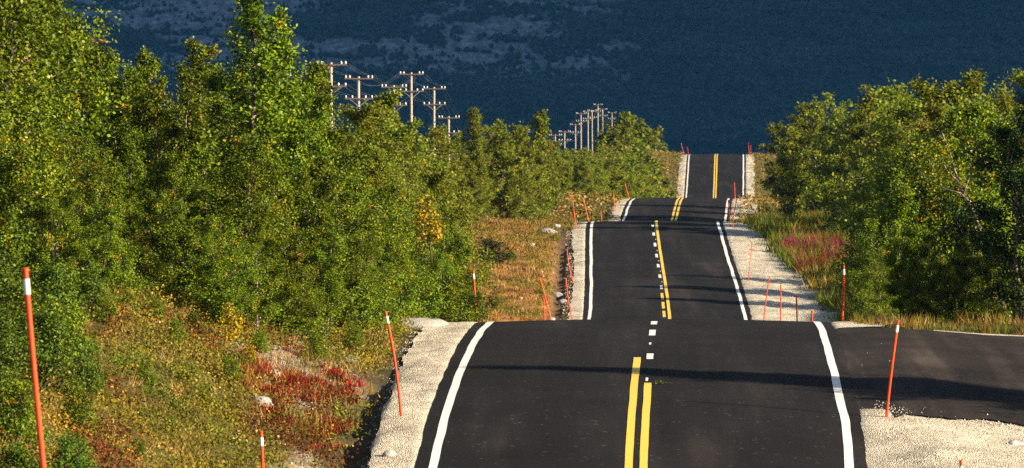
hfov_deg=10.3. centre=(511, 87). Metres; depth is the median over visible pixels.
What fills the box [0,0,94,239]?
birch tree
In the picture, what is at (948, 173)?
birch tree
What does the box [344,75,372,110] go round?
power pole
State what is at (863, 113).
birch tree
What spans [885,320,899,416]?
snow pole
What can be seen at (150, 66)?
birch tree
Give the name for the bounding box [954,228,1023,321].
birch tree
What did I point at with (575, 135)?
power pole
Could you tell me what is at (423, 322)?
rock
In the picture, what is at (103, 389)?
dwarf birch shrub
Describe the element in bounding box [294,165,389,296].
birch tree
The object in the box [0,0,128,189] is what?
birch tree
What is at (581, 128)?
power pole
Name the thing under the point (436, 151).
birch tree
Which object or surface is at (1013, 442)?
rock
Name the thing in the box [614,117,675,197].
birch tree
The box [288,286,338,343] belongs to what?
dwarf birch shrub
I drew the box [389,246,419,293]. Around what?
birch tree
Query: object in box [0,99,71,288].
birch tree
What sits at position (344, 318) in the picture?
dwarf birch shrub
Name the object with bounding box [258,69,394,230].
birch tree
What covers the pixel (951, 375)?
side road
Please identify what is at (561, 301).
rock
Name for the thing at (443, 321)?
rock
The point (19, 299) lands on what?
willow shrub
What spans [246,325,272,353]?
dwarf birch shrub
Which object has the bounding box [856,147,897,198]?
birch tree
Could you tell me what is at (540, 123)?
birch tree
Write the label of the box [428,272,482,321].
dwarf birch shrub
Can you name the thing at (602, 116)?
power pole
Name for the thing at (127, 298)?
dwarf birch shrub
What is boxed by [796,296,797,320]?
snow pole
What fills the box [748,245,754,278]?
snow pole
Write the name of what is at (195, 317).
dwarf birch shrub
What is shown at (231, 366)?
dwarf birch shrub
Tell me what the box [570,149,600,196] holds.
birch tree
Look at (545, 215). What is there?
birch tree
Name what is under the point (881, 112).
birch tree
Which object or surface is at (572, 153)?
birch tree
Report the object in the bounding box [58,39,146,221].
birch tree
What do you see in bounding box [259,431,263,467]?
snow pole
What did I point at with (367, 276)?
birch tree
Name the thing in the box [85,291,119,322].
dwarf birch shrub
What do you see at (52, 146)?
birch tree
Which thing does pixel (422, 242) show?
birch tree
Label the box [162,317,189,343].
dwarf birch shrub
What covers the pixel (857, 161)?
birch tree
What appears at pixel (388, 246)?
birch tree
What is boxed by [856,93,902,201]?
birch tree
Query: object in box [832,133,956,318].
birch tree
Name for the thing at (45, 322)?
willow shrub
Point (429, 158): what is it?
birch tree
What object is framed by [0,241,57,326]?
willow shrub
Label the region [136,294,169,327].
dwarf birch shrub
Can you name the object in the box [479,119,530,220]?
birch tree
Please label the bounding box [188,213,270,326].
birch tree
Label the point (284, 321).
dwarf birch shrub
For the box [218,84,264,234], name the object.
birch tree
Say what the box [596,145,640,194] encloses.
birch tree
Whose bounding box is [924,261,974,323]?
birch tree
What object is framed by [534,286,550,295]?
dwarf birch shrub
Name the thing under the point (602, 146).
birch tree
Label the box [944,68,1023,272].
birch tree
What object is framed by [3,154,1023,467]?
ground
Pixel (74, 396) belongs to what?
willow shrub
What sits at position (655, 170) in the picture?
birch tree
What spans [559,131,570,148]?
power pole
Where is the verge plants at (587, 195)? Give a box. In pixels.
[547,148,820,222]
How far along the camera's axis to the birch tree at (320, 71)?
105.84 m
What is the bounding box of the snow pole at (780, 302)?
[780,285,780,320]
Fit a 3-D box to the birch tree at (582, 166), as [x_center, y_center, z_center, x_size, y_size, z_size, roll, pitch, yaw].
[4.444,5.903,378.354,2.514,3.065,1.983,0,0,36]
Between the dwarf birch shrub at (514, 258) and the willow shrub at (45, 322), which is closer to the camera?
the willow shrub at (45, 322)
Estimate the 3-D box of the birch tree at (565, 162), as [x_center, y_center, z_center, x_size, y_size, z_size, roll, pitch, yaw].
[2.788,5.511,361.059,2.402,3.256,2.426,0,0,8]
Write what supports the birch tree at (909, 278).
on the ground at (383, 386)
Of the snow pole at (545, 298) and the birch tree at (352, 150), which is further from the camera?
the snow pole at (545, 298)
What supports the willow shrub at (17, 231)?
on the ground at (383, 386)
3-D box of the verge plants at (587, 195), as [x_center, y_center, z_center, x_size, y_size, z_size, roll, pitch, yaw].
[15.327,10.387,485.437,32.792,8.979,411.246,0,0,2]
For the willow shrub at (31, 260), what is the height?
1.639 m
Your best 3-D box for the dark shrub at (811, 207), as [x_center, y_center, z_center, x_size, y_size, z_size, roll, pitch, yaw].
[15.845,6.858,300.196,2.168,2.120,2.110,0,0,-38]
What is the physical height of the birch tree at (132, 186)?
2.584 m
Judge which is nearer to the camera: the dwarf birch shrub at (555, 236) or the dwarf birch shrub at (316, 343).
the dwarf birch shrub at (316, 343)
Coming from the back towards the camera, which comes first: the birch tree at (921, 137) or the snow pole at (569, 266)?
the snow pole at (569, 266)
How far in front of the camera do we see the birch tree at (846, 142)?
299.69 m
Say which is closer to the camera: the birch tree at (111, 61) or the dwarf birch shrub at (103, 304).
the dwarf birch shrub at (103, 304)
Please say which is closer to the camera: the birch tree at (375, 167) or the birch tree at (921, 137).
the birch tree at (375, 167)
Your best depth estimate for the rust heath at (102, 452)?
85.39 m
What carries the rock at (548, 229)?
on the ground at (383, 386)
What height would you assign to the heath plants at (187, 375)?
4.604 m
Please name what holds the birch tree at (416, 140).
on the ground at (383, 386)
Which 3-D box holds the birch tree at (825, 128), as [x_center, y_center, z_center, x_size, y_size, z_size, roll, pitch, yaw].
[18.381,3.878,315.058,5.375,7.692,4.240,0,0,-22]
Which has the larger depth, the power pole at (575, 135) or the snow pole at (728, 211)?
the power pole at (575, 135)
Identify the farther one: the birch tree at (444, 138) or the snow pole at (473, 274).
the birch tree at (444, 138)
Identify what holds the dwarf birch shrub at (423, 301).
on the ground at (383, 386)
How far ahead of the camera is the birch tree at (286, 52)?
104.96 m
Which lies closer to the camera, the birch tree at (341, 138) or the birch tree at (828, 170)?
the birch tree at (341, 138)
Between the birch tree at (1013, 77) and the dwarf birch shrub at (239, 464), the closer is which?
the dwarf birch shrub at (239, 464)
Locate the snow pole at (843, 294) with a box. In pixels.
[841,265,844,321]
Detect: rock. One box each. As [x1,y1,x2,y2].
[249,396,273,407]
[382,450,395,456]
[394,318,444,327]
[434,319,447,324]
[539,228,557,233]
[552,292,562,296]
[558,299,566,303]
[1008,440,1022,444]
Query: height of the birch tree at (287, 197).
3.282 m
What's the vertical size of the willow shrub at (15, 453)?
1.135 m
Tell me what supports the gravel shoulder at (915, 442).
on the ground at (383, 386)
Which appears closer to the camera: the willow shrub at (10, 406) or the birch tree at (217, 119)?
the willow shrub at (10, 406)
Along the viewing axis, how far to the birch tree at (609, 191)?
399.18 m
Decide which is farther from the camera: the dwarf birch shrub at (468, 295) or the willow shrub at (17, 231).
the dwarf birch shrub at (468, 295)
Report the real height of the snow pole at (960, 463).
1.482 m
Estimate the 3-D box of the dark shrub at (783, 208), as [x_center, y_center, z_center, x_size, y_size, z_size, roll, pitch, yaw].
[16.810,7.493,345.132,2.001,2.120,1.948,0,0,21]
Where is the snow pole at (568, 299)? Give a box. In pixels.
[565,279,572,319]
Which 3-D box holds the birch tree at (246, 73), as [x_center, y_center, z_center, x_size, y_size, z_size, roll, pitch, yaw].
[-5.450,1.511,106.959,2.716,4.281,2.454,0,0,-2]
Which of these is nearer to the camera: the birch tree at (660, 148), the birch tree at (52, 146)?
the birch tree at (52, 146)
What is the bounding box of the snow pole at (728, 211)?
[728,200,729,221]
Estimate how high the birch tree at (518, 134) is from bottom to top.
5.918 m
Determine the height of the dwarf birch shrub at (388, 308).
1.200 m
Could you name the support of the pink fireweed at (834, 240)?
on the ground at (383, 386)
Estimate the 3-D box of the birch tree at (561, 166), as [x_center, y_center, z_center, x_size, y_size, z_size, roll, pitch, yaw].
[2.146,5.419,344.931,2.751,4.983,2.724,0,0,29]
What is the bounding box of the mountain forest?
[20,0,1023,147]
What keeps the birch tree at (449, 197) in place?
on the ground at (383, 386)
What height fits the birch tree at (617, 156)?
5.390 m
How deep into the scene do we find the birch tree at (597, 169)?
384.46 m
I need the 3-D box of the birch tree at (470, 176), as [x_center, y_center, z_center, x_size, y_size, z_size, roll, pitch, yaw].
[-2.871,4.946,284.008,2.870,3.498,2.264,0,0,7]
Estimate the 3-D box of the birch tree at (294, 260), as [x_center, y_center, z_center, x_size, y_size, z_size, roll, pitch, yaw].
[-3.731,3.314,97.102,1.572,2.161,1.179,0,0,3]
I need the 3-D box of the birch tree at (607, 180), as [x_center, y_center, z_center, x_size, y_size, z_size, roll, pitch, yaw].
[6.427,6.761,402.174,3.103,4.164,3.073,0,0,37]
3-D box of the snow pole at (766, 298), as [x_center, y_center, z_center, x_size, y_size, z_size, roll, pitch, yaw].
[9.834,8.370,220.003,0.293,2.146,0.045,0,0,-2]
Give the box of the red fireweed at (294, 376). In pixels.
[220,345,379,449]
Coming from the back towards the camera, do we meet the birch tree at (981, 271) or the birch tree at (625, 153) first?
the birch tree at (625, 153)
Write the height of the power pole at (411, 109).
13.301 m
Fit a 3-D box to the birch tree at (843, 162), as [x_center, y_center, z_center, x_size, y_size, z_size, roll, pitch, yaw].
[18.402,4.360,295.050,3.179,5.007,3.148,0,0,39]
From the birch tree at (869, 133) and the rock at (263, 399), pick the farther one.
the birch tree at (869, 133)
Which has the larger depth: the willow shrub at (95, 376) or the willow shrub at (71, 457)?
the willow shrub at (95, 376)
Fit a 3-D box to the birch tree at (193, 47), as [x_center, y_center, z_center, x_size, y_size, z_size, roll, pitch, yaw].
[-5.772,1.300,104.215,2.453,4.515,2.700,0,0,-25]
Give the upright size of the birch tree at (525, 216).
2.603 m
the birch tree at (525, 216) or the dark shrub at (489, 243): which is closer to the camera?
the dark shrub at (489, 243)
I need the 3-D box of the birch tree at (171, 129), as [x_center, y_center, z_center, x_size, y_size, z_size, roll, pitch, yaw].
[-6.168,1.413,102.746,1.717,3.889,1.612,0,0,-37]
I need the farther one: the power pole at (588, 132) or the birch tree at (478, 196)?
the power pole at (588, 132)
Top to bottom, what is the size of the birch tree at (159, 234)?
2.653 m
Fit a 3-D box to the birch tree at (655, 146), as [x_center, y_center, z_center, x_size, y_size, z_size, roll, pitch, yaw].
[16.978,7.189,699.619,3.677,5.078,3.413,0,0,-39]
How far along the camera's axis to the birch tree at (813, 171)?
324.99 m
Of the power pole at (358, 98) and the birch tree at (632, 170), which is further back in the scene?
the power pole at (358, 98)
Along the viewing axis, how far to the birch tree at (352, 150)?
124.80 m
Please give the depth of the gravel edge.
104.77 m
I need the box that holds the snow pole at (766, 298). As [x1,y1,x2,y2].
[763,276,769,319]
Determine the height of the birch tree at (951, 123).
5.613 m
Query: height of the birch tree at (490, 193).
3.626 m
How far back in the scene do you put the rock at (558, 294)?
239.78 m
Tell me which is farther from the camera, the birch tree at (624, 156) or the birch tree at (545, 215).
the birch tree at (624, 156)
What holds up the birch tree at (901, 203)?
on the ground at (383, 386)
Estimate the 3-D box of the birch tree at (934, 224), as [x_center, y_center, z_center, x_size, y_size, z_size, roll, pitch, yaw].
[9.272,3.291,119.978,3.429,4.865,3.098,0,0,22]
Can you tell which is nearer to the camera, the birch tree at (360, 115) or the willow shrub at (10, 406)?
the willow shrub at (10, 406)
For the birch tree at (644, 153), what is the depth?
505.26 m
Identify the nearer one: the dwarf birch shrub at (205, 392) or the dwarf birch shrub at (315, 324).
the dwarf birch shrub at (205, 392)
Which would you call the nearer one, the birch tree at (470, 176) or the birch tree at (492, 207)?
the birch tree at (470, 176)
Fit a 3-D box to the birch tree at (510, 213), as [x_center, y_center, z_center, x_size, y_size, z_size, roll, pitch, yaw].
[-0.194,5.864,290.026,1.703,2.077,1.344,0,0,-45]
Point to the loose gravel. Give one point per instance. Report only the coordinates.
(414, 332)
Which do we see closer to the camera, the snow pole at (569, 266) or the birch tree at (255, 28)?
the birch tree at (255, 28)
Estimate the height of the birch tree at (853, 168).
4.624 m
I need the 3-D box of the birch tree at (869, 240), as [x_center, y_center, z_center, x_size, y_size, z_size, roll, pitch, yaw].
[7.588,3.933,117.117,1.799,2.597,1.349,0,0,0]
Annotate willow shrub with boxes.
[0,215,30,291]
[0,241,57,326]
[0,278,69,352]
[0,302,43,388]
[0,365,56,457]
[0,435,36,467]
[6,449,57,467]
[8,210,87,294]
[10,297,92,400]
[30,254,99,331]
[41,290,107,364]
[48,426,104,467]
[52,377,106,438]
[61,341,116,398]
[64,251,113,313]
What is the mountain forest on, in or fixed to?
on the mountain
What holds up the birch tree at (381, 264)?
on the ground at (383, 386)
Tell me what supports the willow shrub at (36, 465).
on the ground at (383, 386)
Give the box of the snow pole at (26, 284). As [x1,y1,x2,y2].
[22,268,45,467]
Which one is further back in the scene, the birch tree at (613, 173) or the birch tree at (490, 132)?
the birch tree at (613, 173)
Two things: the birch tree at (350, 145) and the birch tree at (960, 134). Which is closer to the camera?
the birch tree at (350, 145)
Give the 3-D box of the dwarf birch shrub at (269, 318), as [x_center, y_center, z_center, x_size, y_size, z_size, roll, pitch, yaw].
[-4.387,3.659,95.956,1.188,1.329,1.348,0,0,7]
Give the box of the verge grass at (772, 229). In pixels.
[728,207,861,321]
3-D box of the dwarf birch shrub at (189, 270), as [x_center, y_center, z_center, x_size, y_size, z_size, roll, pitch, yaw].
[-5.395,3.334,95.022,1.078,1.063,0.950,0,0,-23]
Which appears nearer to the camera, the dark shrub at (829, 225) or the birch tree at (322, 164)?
the birch tree at (322, 164)
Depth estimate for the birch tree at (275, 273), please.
94.95 m
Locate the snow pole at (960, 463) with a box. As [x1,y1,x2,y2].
[959,460,962,467]
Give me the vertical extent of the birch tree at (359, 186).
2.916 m
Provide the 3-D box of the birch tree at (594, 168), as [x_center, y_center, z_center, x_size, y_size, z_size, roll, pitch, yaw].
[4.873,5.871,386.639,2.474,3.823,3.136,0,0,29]
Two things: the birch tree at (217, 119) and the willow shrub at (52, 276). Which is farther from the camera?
the birch tree at (217, 119)
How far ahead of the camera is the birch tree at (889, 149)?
175.70 m
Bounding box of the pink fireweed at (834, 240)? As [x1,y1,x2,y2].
[777,228,854,274]
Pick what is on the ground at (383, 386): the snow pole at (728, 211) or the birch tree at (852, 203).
the birch tree at (852, 203)
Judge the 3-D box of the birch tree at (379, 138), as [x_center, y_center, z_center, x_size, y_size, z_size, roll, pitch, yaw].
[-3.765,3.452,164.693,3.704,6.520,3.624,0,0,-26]
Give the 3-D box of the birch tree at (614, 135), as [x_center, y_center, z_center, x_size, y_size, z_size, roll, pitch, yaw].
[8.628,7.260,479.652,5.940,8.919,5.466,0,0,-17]
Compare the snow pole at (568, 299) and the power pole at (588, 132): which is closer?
the snow pole at (568, 299)
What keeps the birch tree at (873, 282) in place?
on the ground at (383, 386)
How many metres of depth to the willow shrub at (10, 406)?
73.87 m
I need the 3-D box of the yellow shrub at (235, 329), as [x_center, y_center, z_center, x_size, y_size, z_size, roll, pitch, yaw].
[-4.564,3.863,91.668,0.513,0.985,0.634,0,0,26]
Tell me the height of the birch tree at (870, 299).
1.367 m
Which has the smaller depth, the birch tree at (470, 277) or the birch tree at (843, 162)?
the birch tree at (470, 277)
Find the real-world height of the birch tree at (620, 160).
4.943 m
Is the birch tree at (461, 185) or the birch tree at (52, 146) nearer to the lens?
the birch tree at (52, 146)
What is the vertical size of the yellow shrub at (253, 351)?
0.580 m
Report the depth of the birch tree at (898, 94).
274.56 m
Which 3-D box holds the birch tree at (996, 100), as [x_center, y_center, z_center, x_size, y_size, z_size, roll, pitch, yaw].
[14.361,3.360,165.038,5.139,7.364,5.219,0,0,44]
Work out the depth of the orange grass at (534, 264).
246.98 m
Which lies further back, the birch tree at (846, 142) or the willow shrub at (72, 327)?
the birch tree at (846, 142)
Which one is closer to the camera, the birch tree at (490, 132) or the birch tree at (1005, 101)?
the birch tree at (1005, 101)
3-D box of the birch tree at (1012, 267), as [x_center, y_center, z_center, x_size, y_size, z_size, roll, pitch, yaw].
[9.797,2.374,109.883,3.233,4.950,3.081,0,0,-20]
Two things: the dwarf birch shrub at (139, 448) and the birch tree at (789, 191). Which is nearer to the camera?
the dwarf birch shrub at (139, 448)
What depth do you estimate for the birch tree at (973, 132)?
121.09 m
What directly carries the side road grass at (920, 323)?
on the ground at (383, 386)
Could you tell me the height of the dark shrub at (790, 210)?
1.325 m
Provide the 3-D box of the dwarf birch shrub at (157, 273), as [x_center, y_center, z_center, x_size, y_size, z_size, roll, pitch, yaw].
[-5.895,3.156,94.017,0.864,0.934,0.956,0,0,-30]
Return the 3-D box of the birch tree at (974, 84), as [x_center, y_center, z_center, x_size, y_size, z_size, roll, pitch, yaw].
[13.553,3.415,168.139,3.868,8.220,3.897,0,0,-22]
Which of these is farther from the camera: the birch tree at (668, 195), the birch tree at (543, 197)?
the birch tree at (668, 195)
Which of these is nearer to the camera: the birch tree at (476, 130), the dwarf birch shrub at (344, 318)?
the dwarf birch shrub at (344, 318)
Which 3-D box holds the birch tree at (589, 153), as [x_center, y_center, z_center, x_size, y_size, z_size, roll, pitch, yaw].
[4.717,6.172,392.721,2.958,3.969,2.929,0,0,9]
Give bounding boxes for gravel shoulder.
[369,154,686,467]
[723,154,1023,467]
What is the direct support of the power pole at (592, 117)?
on the ground at (383, 386)
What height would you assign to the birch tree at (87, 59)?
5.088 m
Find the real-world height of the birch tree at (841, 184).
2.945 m
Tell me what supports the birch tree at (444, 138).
on the ground at (383, 386)
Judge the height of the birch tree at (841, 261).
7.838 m
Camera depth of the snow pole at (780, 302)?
194.97 m
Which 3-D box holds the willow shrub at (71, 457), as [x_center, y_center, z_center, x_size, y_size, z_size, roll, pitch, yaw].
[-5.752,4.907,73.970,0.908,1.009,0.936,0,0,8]
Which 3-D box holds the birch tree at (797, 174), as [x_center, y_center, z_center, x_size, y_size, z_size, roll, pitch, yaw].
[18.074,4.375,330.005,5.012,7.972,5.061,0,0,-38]
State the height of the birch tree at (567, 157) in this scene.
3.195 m
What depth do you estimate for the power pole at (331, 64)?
411.75 m
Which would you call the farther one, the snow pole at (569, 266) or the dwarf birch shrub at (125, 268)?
the snow pole at (569, 266)
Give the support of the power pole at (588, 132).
on the ground at (383, 386)
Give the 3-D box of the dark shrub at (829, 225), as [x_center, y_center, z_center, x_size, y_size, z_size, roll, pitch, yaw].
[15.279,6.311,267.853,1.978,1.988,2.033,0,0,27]
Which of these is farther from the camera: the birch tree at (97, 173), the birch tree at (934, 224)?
the birch tree at (934, 224)
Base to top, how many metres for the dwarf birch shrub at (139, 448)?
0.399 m
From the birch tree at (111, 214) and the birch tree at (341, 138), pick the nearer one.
the birch tree at (111, 214)
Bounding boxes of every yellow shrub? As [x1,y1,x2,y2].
[217,298,250,353]
[239,335,256,363]
[406,190,445,261]
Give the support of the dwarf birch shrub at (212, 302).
on the ground at (383, 386)
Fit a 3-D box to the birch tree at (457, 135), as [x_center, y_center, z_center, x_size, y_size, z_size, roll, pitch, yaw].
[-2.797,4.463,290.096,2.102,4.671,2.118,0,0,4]
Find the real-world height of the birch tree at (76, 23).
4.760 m
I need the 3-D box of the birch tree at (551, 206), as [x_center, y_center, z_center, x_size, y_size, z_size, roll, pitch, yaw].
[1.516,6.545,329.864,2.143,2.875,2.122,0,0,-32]
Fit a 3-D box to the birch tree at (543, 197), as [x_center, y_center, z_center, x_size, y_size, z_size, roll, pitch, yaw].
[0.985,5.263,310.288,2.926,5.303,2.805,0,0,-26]
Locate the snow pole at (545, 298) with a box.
[540,277,551,319]
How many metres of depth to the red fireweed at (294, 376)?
89.67 m
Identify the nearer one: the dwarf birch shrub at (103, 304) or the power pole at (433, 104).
the dwarf birch shrub at (103, 304)
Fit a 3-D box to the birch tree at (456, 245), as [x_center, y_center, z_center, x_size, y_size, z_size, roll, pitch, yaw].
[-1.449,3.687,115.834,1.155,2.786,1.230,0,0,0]
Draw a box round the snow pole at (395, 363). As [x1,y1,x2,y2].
[384,311,401,415]
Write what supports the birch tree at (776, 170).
on the ground at (383, 386)
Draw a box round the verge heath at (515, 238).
[463,211,566,321]
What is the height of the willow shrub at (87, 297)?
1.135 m
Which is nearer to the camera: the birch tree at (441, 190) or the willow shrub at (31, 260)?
the willow shrub at (31, 260)
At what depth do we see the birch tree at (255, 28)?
101.03 m
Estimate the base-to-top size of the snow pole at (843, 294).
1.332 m
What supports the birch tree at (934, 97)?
on the ground at (383, 386)
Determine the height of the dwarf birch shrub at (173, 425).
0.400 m
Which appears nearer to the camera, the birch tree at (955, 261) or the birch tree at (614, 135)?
the birch tree at (955, 261)
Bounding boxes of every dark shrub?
[474,235,516,265]
[768,189,777,199]
[774,199,788,214]
[779,204,801,218]
[801,199,822,215]
[813,201,854,232]
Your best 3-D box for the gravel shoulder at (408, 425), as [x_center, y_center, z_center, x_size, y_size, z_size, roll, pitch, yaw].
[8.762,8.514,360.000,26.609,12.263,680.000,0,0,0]
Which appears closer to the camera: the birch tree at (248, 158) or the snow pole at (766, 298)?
the birch tree at (248, 158)
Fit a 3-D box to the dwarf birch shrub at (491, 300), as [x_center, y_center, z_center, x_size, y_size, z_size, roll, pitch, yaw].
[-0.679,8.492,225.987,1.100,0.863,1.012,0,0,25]
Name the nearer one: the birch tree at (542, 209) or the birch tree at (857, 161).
the birch tree at (857, 161)
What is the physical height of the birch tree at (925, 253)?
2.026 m
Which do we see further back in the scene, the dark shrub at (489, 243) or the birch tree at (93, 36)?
the dark shrub at (489, 243)
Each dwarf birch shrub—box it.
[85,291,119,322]
[93,240,147,295]
[95,378,111,397]
[113,292,140,312]
[128,437,148,464]
[130,360,159,385]
[135,251,179,299]
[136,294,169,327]
[160,411,178,434]
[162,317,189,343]
[167,256,213,307]
[185,308,206,333]
[190,265,254,326]
[193,384,218,402]
[211,353,244,381]
[232,271,286,330]
[234,459,245,467]
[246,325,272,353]
[261,288,311,339]
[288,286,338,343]
[298,329,332,360]
[314,275,366,337]
[332,321,368,352]
[343,280,400,335]
[363,274,412,326]
[382,265,430,319]
[405,262,450,318]
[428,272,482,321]
[444,278,493,321]
[483,292,506,308]
[504,248,518,260]
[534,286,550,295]
[552,232,559,241]
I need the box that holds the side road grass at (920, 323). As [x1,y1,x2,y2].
[831,308,1023,334]
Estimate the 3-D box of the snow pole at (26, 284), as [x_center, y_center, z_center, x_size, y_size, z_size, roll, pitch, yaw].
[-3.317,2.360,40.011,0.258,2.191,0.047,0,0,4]
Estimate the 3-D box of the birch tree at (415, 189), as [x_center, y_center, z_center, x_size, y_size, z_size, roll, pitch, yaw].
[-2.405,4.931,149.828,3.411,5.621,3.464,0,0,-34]
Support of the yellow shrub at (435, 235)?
on the ground at (383, 386)
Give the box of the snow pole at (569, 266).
[567,250,573,282]
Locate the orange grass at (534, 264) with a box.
[465,213,596,321]
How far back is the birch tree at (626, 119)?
489.53 m
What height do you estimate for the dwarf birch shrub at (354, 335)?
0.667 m
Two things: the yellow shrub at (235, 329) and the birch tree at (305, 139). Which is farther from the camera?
the birch tree at (305, 139)
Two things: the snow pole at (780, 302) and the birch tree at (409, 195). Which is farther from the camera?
the snow pole at (780, 302)
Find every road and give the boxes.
[415,154,867,467]
[836,327,1023,424]
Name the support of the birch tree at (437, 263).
on the ground at (383, 386)
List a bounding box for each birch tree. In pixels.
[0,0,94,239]
[0,0,119,234]
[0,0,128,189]
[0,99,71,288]
[2,95,92,262]
[3,0,90,224]
[4,0,129,176]
[10,171,111,294]
[37,130,143,260]
[44,7,149,217]
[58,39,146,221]
[75,50,162,221]
[78,190,128,297]
[85,134,148,252]
[110,45,192,216]
[115,61,213,249]
[122,36,250,255]
[122,148,224,298]
[144,142,259,292]
[163,59,282,237]
[177,128,310,323]
[186,0,323,275]
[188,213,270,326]
[197,93,239,155]
[211,201,309,328]
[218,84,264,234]
[221,148,305,320]
[233,4,369,240]
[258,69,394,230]
[261,221,337,342]
[263,96,384,210]
[264,56,378,227]
[269,82,348,268]
[275,153,376,303]
[292,214,351,339]
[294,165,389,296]
[317,144,369,286]
[323,230,392,325]
[336,99,414,194]
[339,173,417,289]
[346,221,413,312]
[352,94,422,191]
[359,86,413,173]
[359,115,456,209]
[360,142,426,303]
[374,189,434,297]
[383,157,465,269]
[387,201,462,282]
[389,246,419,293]
[399,123,469,271]
[402,171,485,314]
[409,127,503,293]
[409,171,504,318]
[410,163,484,262]
[410,220,493,320]
[414,121,480,255]
[416,248,455,316]
[419,151,478,280]
[419,202,468,302]
[440,155,482,198]
[440,244,482,320]
[448,131,462,165]
[453,107,504,207]
[455,175,478,218]
[459,174,495,218]
[464,152,495,202]
[472,122,507,215]
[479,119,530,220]
[485,179,511,216]
[492,176,537,219]
[492,184,520,219]
[496,119,542,215]
[518,136,563,218]
[521,197,537,220]
[526,164,552,218]
[528,109,561,212]
[535,189,554,218]
[535,190,551,220]
[542,152,560,212]
[546,137,571,212]
[552,151,573,199]
[556,148,577,188]
[567,155,596,193]
[568,149,577,159]
[570,147,602,192]
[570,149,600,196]
[573,148,600,184]
[578,156,606,192]
[591,135,617,157]
[591,155,619,195]
[592,156,612,195]
[593,121,654,173]
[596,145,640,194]
[600,150,631,197]
[607,111,664,187]
[611,152,639,198]
[611,154,635,197]
[612,144,659,173]
[612,151,625,158]
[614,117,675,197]
[620,153,653,197]
[621,150,647,177]
[631,135,658,186]
[631,151,678,197]
[637,169,660,196]
[648,126,667,152]
[650,139,664,152]
[755,110,810,212]
[769,118,824,211]
[774,94,831,212]
[788,109,841,211]
[793,92,875,211]
[797,76,950,317]
[816,103,873,210]
[816,136,910,280]
[817,97,943,321]
[818,134,856,206]
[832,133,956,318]
[833,123,867,188]
[836,171,852,209]
[837,84,879,161]
[843,155,868,214]
[843,216,905,321]
[845,142,871,185]
[845,245,901,319]
[849,182,952,320]
[850,148,979,323]
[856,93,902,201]
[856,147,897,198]
[856,270,882,320]
[858,77,917,169]
[858,93,949,232]
[863,73,966,215]
[867,130,1023,323]
[880,226,923,318]
[886,94,985,223]
[887,126,1005,308]
[893,77,1023,284]
[896,256,931,320]
[902,231,950,322]
[915,64,990,277]
[915,100,1003,192]
[915,104,1008,315]
[920,98,1023,321]
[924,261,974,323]
[928,233,986,320]
[934,91,1023,321]
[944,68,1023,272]
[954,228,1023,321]
[958,89,1023,317]
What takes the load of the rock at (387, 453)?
on the ground at (383, 386)
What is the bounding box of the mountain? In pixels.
[17,0,1023,155]
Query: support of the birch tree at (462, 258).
on the ground at (383, 386)
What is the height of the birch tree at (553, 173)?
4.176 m
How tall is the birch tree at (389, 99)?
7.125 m
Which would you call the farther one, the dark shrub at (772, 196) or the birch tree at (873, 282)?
the dark shrub at (772, 196)
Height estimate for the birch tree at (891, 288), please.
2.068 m
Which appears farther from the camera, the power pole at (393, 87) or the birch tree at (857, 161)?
the power pole at (393, 87)
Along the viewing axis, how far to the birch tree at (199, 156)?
97.86 m
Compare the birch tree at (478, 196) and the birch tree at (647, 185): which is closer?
the birch tree at (478, 196)
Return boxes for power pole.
[316,61,346,128]
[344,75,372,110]
[381,84,406,111]
[399,71,423,124]
[423,86,445,158]
[438,116,459,160]
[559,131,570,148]
[570,124,580,148]
[576,112,586,147]
[583,111,591,150]
[587,110,596,150]
[598,108,606,132]
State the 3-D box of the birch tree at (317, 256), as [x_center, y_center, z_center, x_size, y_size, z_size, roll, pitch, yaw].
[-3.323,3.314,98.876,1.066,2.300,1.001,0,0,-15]
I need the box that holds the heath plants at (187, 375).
[0,218,432,467]
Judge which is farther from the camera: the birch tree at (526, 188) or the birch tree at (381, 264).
the birch tree at (526, 188)
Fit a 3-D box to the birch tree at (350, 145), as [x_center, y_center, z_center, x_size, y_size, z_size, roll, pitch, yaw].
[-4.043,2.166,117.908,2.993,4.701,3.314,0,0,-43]
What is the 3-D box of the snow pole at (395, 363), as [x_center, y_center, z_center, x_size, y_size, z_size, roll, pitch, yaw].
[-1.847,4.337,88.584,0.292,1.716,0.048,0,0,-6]
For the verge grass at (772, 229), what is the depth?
260.16 m
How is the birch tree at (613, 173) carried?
on the ground at (383, 386)
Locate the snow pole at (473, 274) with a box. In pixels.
[472,270,477,319]
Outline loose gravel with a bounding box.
[237,224,1022,467]
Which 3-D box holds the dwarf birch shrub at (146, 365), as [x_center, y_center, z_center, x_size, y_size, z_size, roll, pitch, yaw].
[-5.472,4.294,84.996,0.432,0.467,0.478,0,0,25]
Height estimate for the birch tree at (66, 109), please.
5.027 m
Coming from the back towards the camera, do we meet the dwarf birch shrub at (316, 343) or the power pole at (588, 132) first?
the power pole at (588, 132)
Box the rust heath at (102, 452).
[0,297,371,467]
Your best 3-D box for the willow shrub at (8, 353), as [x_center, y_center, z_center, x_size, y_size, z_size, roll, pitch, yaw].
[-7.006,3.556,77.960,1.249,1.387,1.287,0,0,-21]
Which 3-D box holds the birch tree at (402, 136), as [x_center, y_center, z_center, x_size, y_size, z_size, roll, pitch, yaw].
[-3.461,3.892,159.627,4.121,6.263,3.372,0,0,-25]
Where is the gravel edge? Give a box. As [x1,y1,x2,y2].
[934,330,1023,335]

